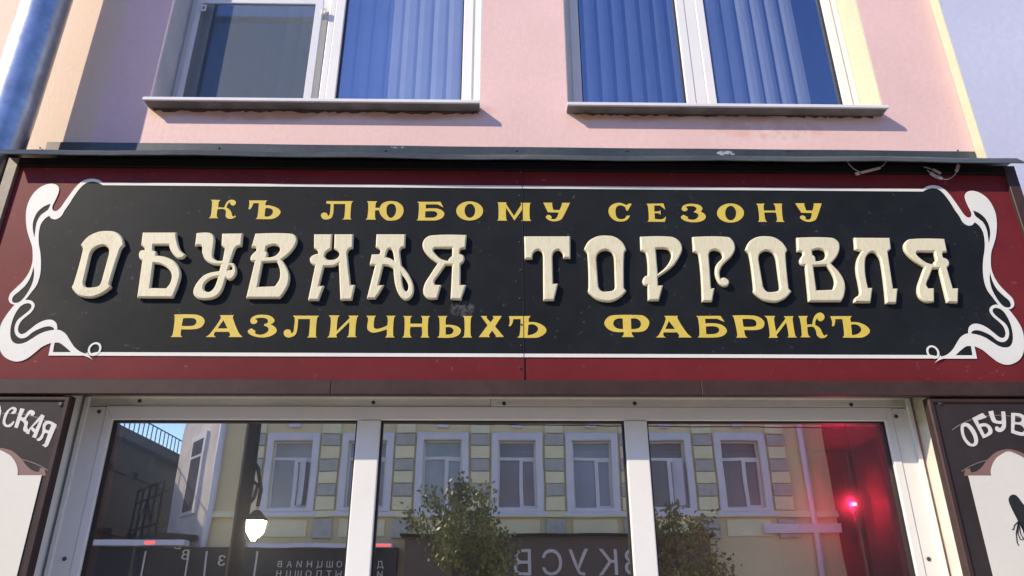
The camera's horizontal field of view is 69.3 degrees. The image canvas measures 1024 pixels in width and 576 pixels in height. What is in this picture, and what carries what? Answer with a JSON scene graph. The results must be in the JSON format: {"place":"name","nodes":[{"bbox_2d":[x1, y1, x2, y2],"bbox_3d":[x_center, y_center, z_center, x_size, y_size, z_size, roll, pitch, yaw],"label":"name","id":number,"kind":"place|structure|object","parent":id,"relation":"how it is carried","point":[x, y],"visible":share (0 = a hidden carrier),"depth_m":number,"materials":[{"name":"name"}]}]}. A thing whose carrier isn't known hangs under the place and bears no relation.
{"place":"outdoors","nodes":[
{"label":"outdoors","id":0,"kind":"place"},
{"bbox_2d":[0,0,974,575],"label":"pink building","id":1,"kind":"structure","parent":0,"point":[438,486],"depth_m":2.87,"materials":[{"name":"paint"}]},
{"bbox_2d":[0,396,75,575],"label":"side sign","id":2,"kind":"object","parent":1,"relation":"attached to","point":[33,432],"visible":1,"depth_m":2.59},
{"bbox_2d":[151,0,481,103],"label":"window","id":3,"kind":"structure","parent":1,"relation":"in","point":[334,49],"depth_m":4.01,"materials":[{"name":"glass"}]},
{"bbox_2d":[44,396,948,575],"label":"shop window","id":4,"kind":"structure","parent":1,"relation":"in","point":[155,485],"depth_m":2.77,"materials":[{"name":"clear glass"}]},
{"bbox_2d":[0,142,1023,397],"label":"shop sign","id":5,"kind":"object","parent":1,"relation":"attached to","point":[358,270],"visible":1,"depth_m":2.92,"materials":[{"name":"black metal"}]},
{"bbox_2d":[847,161,886,175],"bbox_3d":[1.501,-0.507,3.123,0.178,0.077,0.006,0,-24,-1],"label":"loose wire","id":6,"kind":"object","parent":5,"relation":"hanging from","point":[867,171],"visible":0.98,"depth_m":3.12,"materials":[{"name":"grey plastic"}]},
{"bbox_2d":[924,163,959,179],"bbox_3d":[1.817,-0.497,3.125,0.156,0.097,0.008,0,-24,-1],"label":"loose wire","id":7,"kind":"object","parent":5,"relation":"hanging from","point":[939,172],"visible":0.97,"depth_m":3.12,"materials":[{"name":"grey plastic"}]},
{"bbox_2d":[563,0,881,104],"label":"window","id":8,"kind":"structure","parent":1,"relation":"in","point":[854,80],"depth_m":4.04,"materials":[{"name":"white plastic"}]},
{"bbox_2d":[922,398,1023,575],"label":"side sign","id":9,"kind":"object","parent":1,"relation":"attached to","point":[978,445],"visible":1,"depth_m":2.64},
{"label":"pavement","id":10,"kind":"structure","parent":0,"visible":0},
{"bbox_2d":[0,0,128,149],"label":"peach building","id":11,"kind":"structure","parent":10,"relation":"on","point":[73,94],"depth_m":3.59,"materials":[{"name":"paint"}]},
{"bbox_2d":[0,0,72,183],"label":"drainpipe","id":12,"kind":"object","parent":11,"relation":"attached to","point":[31,45],"visible":0.76,"depth_m":3.27,"materials":[{"name":"metal"}]},
{"bbox_2d":[929,0,1023,194],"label":"lavender building","id":13,"kind":"structure","parent":10,"relation":"on","point":[983,43],"depth_m":3.63,"materials":[{"name":"paint"}]}
]}

